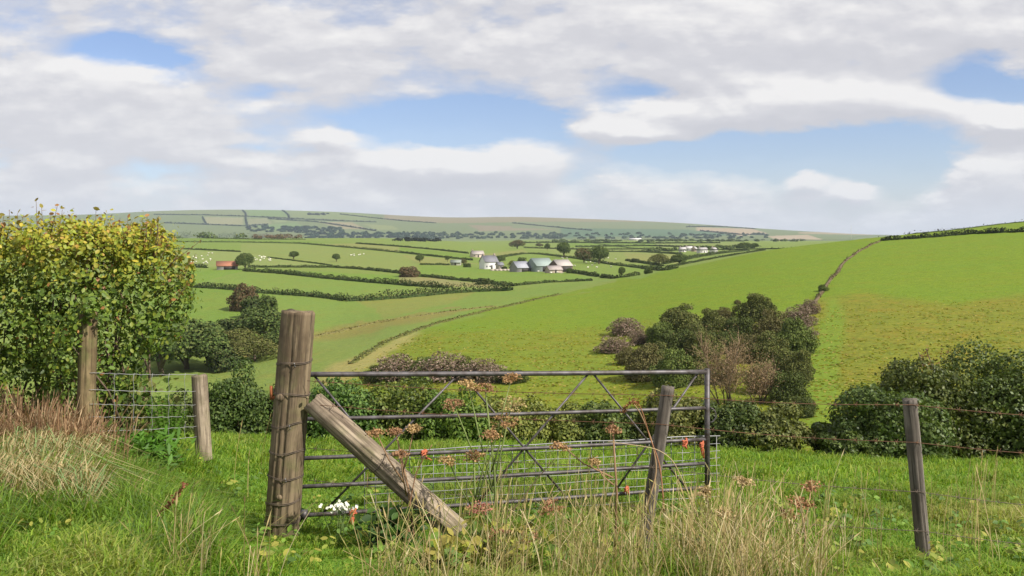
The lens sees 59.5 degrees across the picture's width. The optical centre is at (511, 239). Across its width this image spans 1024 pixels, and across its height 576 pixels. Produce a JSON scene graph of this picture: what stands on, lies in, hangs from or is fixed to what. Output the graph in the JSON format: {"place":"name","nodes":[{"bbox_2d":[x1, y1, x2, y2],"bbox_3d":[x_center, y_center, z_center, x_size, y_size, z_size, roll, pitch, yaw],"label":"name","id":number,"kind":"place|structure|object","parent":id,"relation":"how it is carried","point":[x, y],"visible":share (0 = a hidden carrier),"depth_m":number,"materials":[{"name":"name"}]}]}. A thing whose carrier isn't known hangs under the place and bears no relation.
{"place":"outdoors","nodes":[
{"label":"outdoors","id":0,"kind":"place"},
{"bbox_2d":[348,293,561,363],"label":"rough bank","id":1,"kind":"structure","parent":0,"point":[362,355],"depth_m":210.89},
{"bbox_2d":[0,210,1023,575],"bbox_3d":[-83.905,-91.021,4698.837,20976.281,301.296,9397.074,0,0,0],"label":"ground","id":2,"kind":"structure","parent":0,"point":[962,260],"depth_m":255.81,"materials":[{"name":"plant"}]},
{"bbox_2d":[0,380,149,465],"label":"brown stalks","id":3,"kind":"object","parent":2,"relation":"on","point":[71,423],"visible":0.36,"depth_m":7.69,"materials":[{"name":"plant"}]},
{"bbox_2d":[0,423,160,508],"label":"fallen grass","id":4,"kind":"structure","parent":2,"relation":"on","point":[76,475],"depth_m":5.88,"materials":[{"name":"plant"}]},
{"bbox_2d":[0,198,203,433],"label":"beech hedge","id":5,"kind":"object","parent":2,"relation":"on","point":[119,252],"visible":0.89,"depth_m":8.73,"materials":[{"name":"green plant"}]},
{"bbox_2d":[66,365,189,438],"bbox_3d":[-3.766,1.643,8.870,1.293,0.779,0.977,0,0,0],"label":"bramble","id":6,"kind":"object","parent":2,"relation":"on","point":[138,400],"visible":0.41,"depth_m":8.86,"materials":[{"name":"green plant"}]},
{"bbox_2d":[0,420,291,569],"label":"long grass","id":7,"kind":"structure","parent":2,"relation":"on","point":[145,506],"depth_m":5.41,"materials":[{"name":"plant"}]},
{"bbox_2d":[99,425,195,469],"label":"nettle clump","id":8,"kind":"object","parent":2,"relation":"on","point":[143,442],"visible":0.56,"depth_m":7.85,"materials":[{"name":"green plant"}]},
{"bbox_2d":[129,324,192,375],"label":"valley tree","id":9,"kind":"object","parent":2,"relation":"on","point":[170,350],"visible":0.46,"depth_m":185.52,"materials":[{"name":"green plant"}]},
{"bbox_2d":[142,393,189,447],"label":"fern","id":10,"kind":"object","parent":2,"relation":"on","point":[165,421],"visible":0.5,"depth_m":8.60,"materials":[{"name":"green plant"}]},
{"bbox_2d":[93,231,260,238],"bbox_3d":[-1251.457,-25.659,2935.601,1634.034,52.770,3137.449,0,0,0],"label":"wood","id":11,"kind":"object","parent":2,"relation":"on","point":[205,234],"visible":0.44,"depth_m":1502.13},
{"bbox_2d":[154,386,219,434],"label":"field edge bush","id":12,"kind":"object","parent":2,"relation":"on","point":[189,421],"visible":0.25,"depth_m":20.54,"materials":[{"name":"green plant"}]},
{"bbox_2d":[157,317,226,369],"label":"valley tree","id":13,"kind":"object","parent":2,"relation":"on","point":[196,326],"visible":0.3,"depth_m":191.68,"materials":[{"name":"green plant"}]},
{"bbox_2d":[191,374,211,461],"bbox_3d":[-3.011,1.722,8.696,0.199,0.836,0.150,0,0,0],"label":"fence post","id":14,"kind":"object","parent":2,"relation":"on","point":[201,412],"visible":0.94,"depth_m":8.64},
{"bbox_2d":[91,373,196,438],"bbox_3d":[-3.391,1.551,8.293,1.001,0.751,0.019,0,0,-45],"label":"wire netting","id":15,"kind":"object","parent":14,"relation":"attached to","point":[152,391],"visible":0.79,"depth_m":8.34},
{"bbox_2d":[188,330,232,369],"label":"valley tree","id":16,"kind":"object","parent":2,"relation":"on","point":[201,351],"visible":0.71,"depth_m":189.96,"materials":[{"name":"green plant"}]},
{"bbox_2d":[204,347,246,371],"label":"valley bush","id":17,"kind":"object","parent":2,"relation":"on","point":[214,364],"visible":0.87,"depth_m":189.21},
{"bbox_2d":[208,356,272,435],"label":"field edge bush","id":18,"kind":"object","parent":2,"relation":"on","point":[234,405],"visible":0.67,"depth_m":21.03,"materials":[{"name":"green plant"}]},
{"bbox_2d":[225,283,258,311],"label":"valley bush","id":19,"kind":"object","parent":2,"relation":"on","point":[241,292],"visible":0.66,"depth_m":294.63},
{"bbox_2d":[225,327,261,348],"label":"valley tree","id":20,"kind":"object","parent":2,"relation":"on","point":[241,336],"visible":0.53,"depth_m":209.06,"materials":[{"name":"green plant"}]},
{"bbox_2d":[152,280,346,300],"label":"hedgerow","id":21,"kind":"object","parent":2,"relation":"on","point":[274,292],"visible":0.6,"depth_m":347.07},
{"bbox_2d":[230,336,277,361],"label":"valley tree","id":22,"kind":"object","parent":2,"relation":"on","point":[257,343],"visible":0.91,"depth_m":194.90,"materials":[{"name":"green plant"}]},
{"bbox_2d":[233,308,280,335],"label":"valley tree","id":23,"kind":"object","parent":2,"relation":"on","point":[266,317],"visible":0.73,"depth_m":220.14,"materials":[{"name":"green plant"}]},
{"bbox_2d":[153,213,375,221],"bbox_3d":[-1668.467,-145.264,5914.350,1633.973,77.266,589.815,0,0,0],"label":"moor hedge","id":24,"kind":"object","parent":2,"relation":"on","point":[263,216],"visible":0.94,"depth_m":5801.55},
{"bbox_2d":[257,294,277,310],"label":"valley bush","id":25,"kind":"object","parent":2,"relation":"on","point":[267,302],"visible":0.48,"depth_m":266.17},
{"bbox_2d":[263,309,314,537],"bbox_3d":[-1.589,1.316,6.397,0.364,1.638,0.263,0,0,0],"label":"gate post","id":26,"kind":"object","parent":2,"relation":"on","point":[290,397],"visible":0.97,"depth_m":6.30,"materials":[{"name":"wood"}]},
{"bbox_2d":[176,240,411,252],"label":"hedgerow","id":27,"kind":"object","parent":2,"relation":"on","point":[367,248],"visible":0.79,"depth_m":1031.43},
{"bbox_2d":[245,224,344,232],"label":"wood","id":28,"kind":"object","parent":2,"relation":"on","point":[304,228],"visible":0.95,"depth_m":4879.85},
{"bbox_2d":[249,264,399,273],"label":"hedgerow","id":29,"kind":"object","parent":2,"relation":"on","point":[334,266],"visible":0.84,"depth_m":530.63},
{"bbox_2d":[319,500,357,547],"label":"white flower","id":30,"kind":"object","parent":2,"relation":"on","point":[342,506],"visible":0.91,"depth_m":5.95,"materials":[{"name":"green plant"}]},
{"bbox_2d":[306,377,382,439],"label":"field edge bush","id":31,"kind":"object","parent":2,"relation":"on","point":[355,400],"visible":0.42,"depth_m":21.11,"materials":[{"name":"green plant"}]},
{"bbox_2d":[242,267,449,287],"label":"hedgerow","id":32,"kind":"object","parent":2,"relation":"on","point":[341,277],"visible":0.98,"depth_m":415.94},
{"bbox_2d":[303,231,434,237],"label":"wood","id":33,"kind":"object","parent":2,"relation":"on","point":[366,234],"visible":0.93,"depth_m":4495.39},
{"bbox_2d":[243,306,497,356],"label":"rough bank","id":34,"kind":"structure","parent":2,"relation":"on","point":[338,331],"depth_m":249.77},
{"bbox_2d":[304,393,466,535],"bbox_3d":[-0.882,1.585,6.239,1.191,0.993,0.186,0,0,13],"label":"timber strut","id":35,"kind":"object","parent":2,"relation":"on","point":[346,432],"visible":0.85,"depth_m":6.19,"materials":[{"name":"wood"}]},
{"bbox_2d":[337,502,437,547],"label":"dark weed","id":36,"kind":"object","parent":2,"relation":"on","point":[393,515],"visible":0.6,"depth_m":5.85,"materials":[{"name":"green plant"}]},
{"bbox_2d":[370,353,415,381],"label":"dead scrub","id":37,"kind":"object","parent":2,"relation":"on","point":[400,365],"visible":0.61,"depth_m":141.89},
{"bbox_2d":[365,423,423,544],"bbox_3d":[-0.744,1.660,5.904,0.366,0.878,0.317,0,0,43],"label":"hogweed","id":38,"kind":"object","parent":2,"relation":"on","point":[400,453],"visible":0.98,"depth_m":5.93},
{"bbox_2d":[357,377,442,442],"bbox_3d":[-2.646,4.406,21.991,2.629,2.380,2.111,0,0,0],"label":"field edge bush","id":39,"kind":"object","parent":2,"relation":"on","point":[391,403],"visible":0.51,"depth_m":21.52,"materials":[{"name":"green plant"}]},
{"bbox_2d":[346,281,512,300],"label":"hedgerow","id":40,"kind":"object","parent":2,"relation":"on","point":[453,289],"visible":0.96,"depth_m":337.40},
{"bbox_2d":[409,350,480,382],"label":"dead scrub","id":41,"kind":"object","parent":2,"relation":"on","point":[439,364],"visible":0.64,"depth_m":137.44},
{"bbox_2d":[404,526,488,572],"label":"yellow weed","id":42,"kind":"object","parent":2,"relation":"on","point":[445,547],"visible":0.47,"depth_m":4.99,"materials":[{"name":"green plant"}]},
{"bbox_2d":[415,382,492,442],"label":"field edge bush","id":43,"kind":"object","parent":2,"relation":"on","point":[447,428],"visible":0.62,"depth_m":20.98,"materials":[{"name":"green plant"}]},
{"bbox_2d":[418,274,514,285],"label":"hedgerow","id":44,"kind":"object","parent":2,"relation":"on","point":[455,278],"visible":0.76,"depth_m":420.10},
{"bbox_2d":[435,372,521,534],"bbox_3d":[-0.213,1.462,5.704,0.568,1.198,0.352,0,0,0],"label":"hogweed","id":45,"kind":"object","parent":2,"relation":"on","point":[472,456],"visible":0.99,"depth_m":5.72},
{"bbox_2d":[451,507,507,559],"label":"yellow weed","id":46,"kind":"object","parent":2,"relation":"on","point":[478,533],"visible":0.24,"depth_m":5.27,"materials":[{"name":"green plant"}]},
{"bbox_2d":[400,231,559,238],"bbox_3d":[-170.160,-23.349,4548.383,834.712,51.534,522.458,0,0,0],"label":"wood","id":47,"kind":"object","parent":2,"relation":"on","point":[458,233],"visible":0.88,"depth_m":4469.23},
{"bbox_2d":[456,358,506,383],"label":"dead scrub","id":48,"kind":"object","parent":2,"relation":"on","point":[492,366],"visible":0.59,"depth_m":135.15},
{"bbox_2d":[442,379,527,542],"bbox_3d":[-0.174,1.490,5.787,0.551,1.187,0.360,0,0,0],"label":"hogweed","id":49,"kind":"object","parent":2,"relation":"on","point":[503,424],"visible":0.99,"depth_m":5.78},
{"bbox_2d":[479,253,498,268],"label":"farmhouse","id":50,"kind":"object","parent":2,"relation":"on","point":[487,261],"visible":0.85,"depth_m":521.08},
{"bbox_2d":[300,368,716,521],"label":"field gate","id":51,"kind":"structure","parent":2,"relation":"on","point":[706,407],"depth_m":7.27,"materials":[{"name":"metal"}]},
{"bbox_2d":[364,435,719,519],"bbox_3d":[0.329,1.937,7.380,3.073,0.588,0.009,0,0,-16],"label":"panel","id":52,"kind":"object","parent":51,"relation":"attached to","point":[524,468],"visible":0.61,"depth_m":7.36,"materials":[{"name":"metal"}]},
{"bbox_2d":[0,423,1023,575],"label":"grass","id":53,"kind":"structure","parent":2,"relation":"on","point":[29,554],"depth_m":7.71,"materials":[{"name":"plant"}]},
{"bbox_2d":[77,311,97,431],"bbox_3d":[-3.796,1.247,7.992,0.178,1.224,0.150,0,0,-14],"label":"fence post","id":54,"kind":"object","parent":53,"relation":"on","point":[87,370],"visible":0.69,"depth_m":7.93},
{"bbox_2d":[472,393,553,443],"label":"field edge bush","id":55,"kind":"object","parent":2,"relation":"on","point":[527,429],"visible":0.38,"depth_m":21.64,"materials":[{"name":"green plant"}]},
{"bbox_2d":[466,497,564,550],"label":"hogweed","id":56,"kind":"object","parent":2,"relation":"on","point":[481,507],"visible":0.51,"depth_m":5.25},
{"bbox_2d":[469,520,562,571],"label":"yellow weed","id":57,"kind":"object","parent":2,"relation":"on","point":[536,556],"visible":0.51,"depth_m":5.06,"materials":[{"name":"green plant"}]},
{"bbox_2d":[509,261,530,271],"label":"barn","id":58,"kind":"structure","parent":2,"relation":"on","point":[519,266],"depth_m":488.42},
{"bbox_2d":[18,457,1023,574],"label":"broad leaf weed","id":59,"kind":"object","parent":2,"relation":"on","point":[894,563],"visible":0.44,"depth_m":6.19,"materials":[{"name":"plant"}]},
{"bbox_2d":[528,258,551,271],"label":"barn","id":60,"kind":"structure","parent":2,"relation":"on","point":[538,264],"depth_m":489.44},
{"bbox_2d":[514,278,592,285],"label":"hedgerow","id":61,"kind":"object","parent":2,"relation":"on","point":[546,281],"visible":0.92,"depth_m":380.02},
{"bbox_2d":[531,401,590,443],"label":"field edge bush","id":62,"kind":"object","parent":2,"relation":"on","point":[563,430],"visible":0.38,"depth_m":22.03,"materials":[{"name":"green plant"}]},
{"bbox_2d":[118,457,1023,575],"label":"dry grass","id":63,"kind":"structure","parent":2,"relation":"on","point":[749,542],"depth_m":4.60,"materials":[{"name":"plant"}]},
{"bbox_2d":[496,252,657,267],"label":"hedgerow","id":64,"kind":"object","parent":2,"relation":"on","point":[596,260],"visible":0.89,"depth_m":698.03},
{"bbox_2d":[549,424,621,558],"bbox_3d":[0.471,1.623,5.726,0.492,0.916,0.141,0,0,26],"label":"hogweed","id":65,"kind":"object","parent":2,"relation":"on","point":[613,428],"visible":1,"depth_m":5.67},
{"bbox_2d":[589,245,608,263],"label":"valley tree","id":66,"kind":"object","parent":2,"relation":"on","point":[602,250],"visible":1,"depth_m":609.97,"materials":[{"name":"green plant"}]},
{"bbox_2d":[570,398,645,446],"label":"field edge bush","id":67,"kind":"object","parent":2,"relation":"on","point":[595,430],"visible":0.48,"depth_m":21.57,"materials":[{"name":"green plant"}]},
{"bbox_2d":[591,335,634,353],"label":"dead scrub","id":68,"kind":"object","parent":2,"relation":"on","point":[609,346],"visible":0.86,"depth_m":160.28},
{"bbox_2d":[234,415,1001,551],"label":"dry grass","id":69,"kind":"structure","parent":2,"relation":"on","point":[609,484],"depth_m":7.08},
{"bbox_2d":[524,241,719,243],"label":"hedgerow","id":70,"kind":"object","parent":2,"relation":"on","point":[660,242],"visible":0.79,"depth_m":1881.03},
{"bbox_2d":[605,317,644,335],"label":"dead scrub","id":71,"kind":"object","parent":2,"relation":"on","point":[627,328],"visible":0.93,"depth_m":183.03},
{"bbox_2d":[620,397,664,511],"bbox_3d":[0.817,1.351,5.642,0.290,0.730,0.077,0,0,-12],"label":"withered dock","id":72,"kind":"object","parent":2,"relation":"on","point":[624,407],"visible":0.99,"depth_m":5.66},
{"bbox_2d":[621,343,664,381],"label":"gorse bush","id":73,"kind":"object","parent":2,"relation":"on","point":[640,361],"visible":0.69,"depth_m":128.49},
{"bbox_2d":[637,385,674,550],"bbox_3d":[0.938,1.551,5.897,0.267,1.190,0.086,0,0,0],"label":"fence post","id":74,"kind":"object","parent":2,"relation":"on","point":[663,417],"visible":0.69,"depth_m":5.87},
{"bbox_2d":[644,321,675,344],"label":"gorse bush","id":75,"kind":"object","parent":2,"relation":"on","point":[654,331],"visible":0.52,"depth_m":163.82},
{"bbox_2d":[552,232,768,238],"bbox_3d":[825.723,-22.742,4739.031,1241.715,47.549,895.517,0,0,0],"label":"wood","id":76,"kind":"object","parent":2,"relation":"on","point":[681,235],"visible":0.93,"depth_m":4471.82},
{"bbox_2d":[634,381,703,447],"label":"field edge bush","id":77,"kind":"object","parent":2,"relation":"on","point":[681,418],"visible":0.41,"depth_m":21.08,"materials":[{"name":"green plant"}]},
{"bbox_2d":[647,348,694,387],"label":"gorse bush","id":78,"kind":"object","parent":2,"relation":"on","point":[669,362],"visible":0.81,"depth_m":121.32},
{"bbox_2d":[656,326,694,354],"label":"gorse bush","id":79,"kind":"object","parent":2,"relation":"on","point":[676,340],"visible":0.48,"depth_m":144.46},
{"bbox_2d":[657,303,700,330],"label":"gorse bush","id":80,"kind":"object","parent":2,"relation":"on","point":[676,317],"visible":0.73,"depth_m":177.97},
{"bbox_2d":[552,238,805,241],"bbox_3d":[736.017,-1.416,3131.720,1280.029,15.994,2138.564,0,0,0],"label":"wood","id":81,"kind":"object","parent":2,"relation":"on","point":[699,240],"visible":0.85,"depth_m":2196.64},
{"bbox_2d":[682,350,713,385],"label":"gorse bush","id":82,"kind":"object","parent":2,"relation":"on","point":[695,361],"visible":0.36,"depth_m":122.54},
{"bbox_2d":[683,325,725,360],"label":"gorse bush","id":83,"kind":"object","parent":2,"relation":"on","point":[690,342],"visible":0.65,"depth_m":141.16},
{"bbox_2d":[699,307,727,332],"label":"gorse bush","id":84,"kind":"object","parent":2,"relation":"on","point":[714,322],"visible":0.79,"depth_m":170.24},
{"bbox_2d":[707,330,740,353],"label":"gorse bush","id":85,"kind":"object","parent":2,"relation":"on","point":[724,335],"visible":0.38,"depth_m":147.32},
{"bbox_2d":[693,475,755,561],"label":"hogweed","id":86,"kind":"object","parent":2,"relation":"on","point":[740,479],"visible":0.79,"depth_m":5.16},
{"bbox_2d":[673,316,793,404],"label":"bare tree","id":87,"kind":"object","parent":2,"relation":"on","point":[730,375],"visible":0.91,"depth_m":109.06,"materials":[{"name":"brown plant"}]},
{"bbox_2d":[690,399,780,450],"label":"field edge bush","id":88,"kind":"object","parent":2,"relation":"on","point":[734,417],"visible":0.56,"depth_m":20.56,"materials":[{"name":"green plant"}]},
{"bbox_2d":[721,315,756,338],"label":"gorse bush","id":89,"kind":"object","parent":2,"relation":"on","point":[744,325],"visible":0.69,"depth_m":157.88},
{"bbox_2d":[726,333,759,363],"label":"gorse bush","id":90,"kind":"object","parent":2,"relation":"on","point":[748,339],"visible":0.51,"depth_m":137.14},
{"bbox_2d":[724,354,783,403],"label":"bare tree","id":91,"kind":"object","parent":2,"relation":"on","point":[765,381],"visible":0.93,"depth_m":108.07,"materials":[{"name":"brown plant"}]},
{"bbox_2d":[730,293,777,321],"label":"gorse bush","id":92,"kind":"object","parent":2,"relation":"on","point":[754,306],"visible":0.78,"depth_m":178.41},
{"bbox_2d":[751,308,786,340],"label":"gorse bush","id":93,"kind":"object","parent":2,"relation":"on","point":[774,322],"visible":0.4,"depth_m":150.84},
{"bbox_2d":[749,330,789,360],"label":"gorse bush","id":94,"kind":"object","parent":2,"relation":"on","point":[764,341],"visible":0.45,"depth_m":135.97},
{"bbox_2d":[729,399,819,452],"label":"field edge bush","id":95,"kind":"object","parent":2,"relation":"on","point":[778,423],"visible":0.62,"depth_m":20.54,"materials":[{"name":"green plant"}]},
{"bbox_2d":[755,337,796,376],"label":"gorse bush","id":96,"kind":"object","parent":2,"relation":"on","point":[781,355],"visible":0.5,"depth_m":123.92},
{"bbox_2d":[763,370,811,402],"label":"gorse bush","id":97,"kind":"object","parent":2,"relation":"on","point":[791,384],"visible":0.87,"depth_m":107.20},
{"bbox_2d":[775,317,820,353],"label":"gorse bush","id":98,"kind":"object","parent":2,"relation":"on","point":[796,333],"visible":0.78,"depth_m":139.47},
{"bbox_2d":[573,219,1023,250],"bbox_3d":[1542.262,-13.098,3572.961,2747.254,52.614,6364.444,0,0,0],"label":"hedgerow","id":99,"kind":"object","parent":2,"relation":"on","point":[783,247],"visible":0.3,"depth_m":599.32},
{"bbox_2d":[784,348,815,380],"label":"gorse bush","id":100,"kind":"object","parent":2,"relation":"on","point":[802,364],"visible":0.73,"depth_m":119.37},
{"bbox_2d":[781,304,819,326],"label":"dead scrub","id":101,"kind":"object","parent":2,"relation":"on","point":[800,314],"visible":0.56,"depth_m":166.31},
{"bbox_2d":[776,479,824,559],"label":"hogweed","id":102,"kind":"object","parent":2,"relation":"on","point":[809,486],"visible":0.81,"depth_m":5.30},
{"bbox_2d":[783,395,818,418],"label":"gorse bush","id":103,"kind":"object","parent":2,"relation":"on","point":[810,411],"visible":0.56,"depth_m":99.82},
{"bbox_2d":[801,421,879,457],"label":"field edge bush","id":104,"kind":"object","parent":2,"relation":"on","point":[828,445],"visible":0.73,"depth_m":19.76,"materials":[{"name":"green plant"}]},
{"bbox_2d":[814,240,880,302],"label":"scrub line","id":105,"kind":"object","parent":2,"relation":"on","point":[819,294],"visible":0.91,"depth_m":248.35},
{"bbox_2d":[821,382,961,459],"bbox_3d":[8.641,4.339,20.564,2.937,2.234,3.457,0,0,24],"label":"field edge bush","id":106,"kind":"object","parent":2,"relation":"on","point":[883,422],"visible":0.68,"depth_m":19.82,"materials":[{"name":"green plant"}]},
{"bbox_2d":[902,398,929,554],"bbox_3d":[2.629,1.626,5.798,0.198,1.210,0.089,0,0,0],"label":"fence post","id":107,"kind":"object","parent":2,"relation":"on","point":[916,472],"visible":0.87,"depth_m":5.76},
{"bbox_2d":[309,478,1021,546],"bbox_3d":[1.255,1.836,5.908,5.443,0.325,0.199,0,0,6],"label":"barbed strand","id":108,"kind":"object","parent":107,"relation":"attached to","point":[459,495],"visible":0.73,"depth_m":5.85,"materials":[{"name":"metal"}]},
{"bbox_2d":[309,446,1023,506],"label":"barbed strand","id":109,"kind":"object","parent":107,"relation":"attached to","point":[833,486],"visible":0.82,"depth_m":5.83,"materials":[{"name":"metal"}]},
{"bbox_2d":[313,379,1021,415],"bbox_3d":[1.255,1.066,5.915,5.443,0.181,0.187,0,0,6],"label":"barbed strand","id":110,"kind":"object","parent":107,"relation":"attached to","point":[752,401],"visible":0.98,"depth_m":5.84,"materials":[{"name":"metal"}]},
{"bbox_2d":[321,405,1021,454],"bbox_3d":[1.255,1.270,5.913,5.443,0.261,0.190,0,0,6],"label":"barbed strand","id":111,"kind":"object","parent":107,"relation":"attached to","point":[554,420],"visible":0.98,"depth_m":5.85,"materials":[{"name":"metal"}]},
{"bbox_2d":[841,353,1007,458],"bbox_3d":[9.774,4.253,21.646,3.990,3.124,3.604,0,0,0],"label":"field edge bush","id":112,"kind":"object","parent":2,"relation":"on","point":[919,378],"visible":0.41,"depth_m":20.82,"materials":[{"name":"green plant"}]},
{"bbox_2d":[880,226,1023,240],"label":"hedgerow","id":113,"kind":"object","parent":2,"relation":"on","point":[965,232],"visible":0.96,"depth_m":340.93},
{"bbox_2d":[884,336,1023,458],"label":"field edge bush","id":114,"kind":"object","parent":2,"relation":"on","point":[956,364],"visible":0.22,"depth_m":21.90,"materials":[{"name":"green plant"}]},
{"bbox_2d":[952,348,1023,459],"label":"field edge bush","id":115,"kind":"object","parent":2,"relation":"on","point":[1014,428],"visible":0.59,"depth_m":20.60,"materials":[{"name":"green plant"}]},
{"bbox_2d":[0,0,1023,234],"label":"sky","id":116,"kind":"structure","parent":0,"point":[870,117],"materials":[{"name":"white"}]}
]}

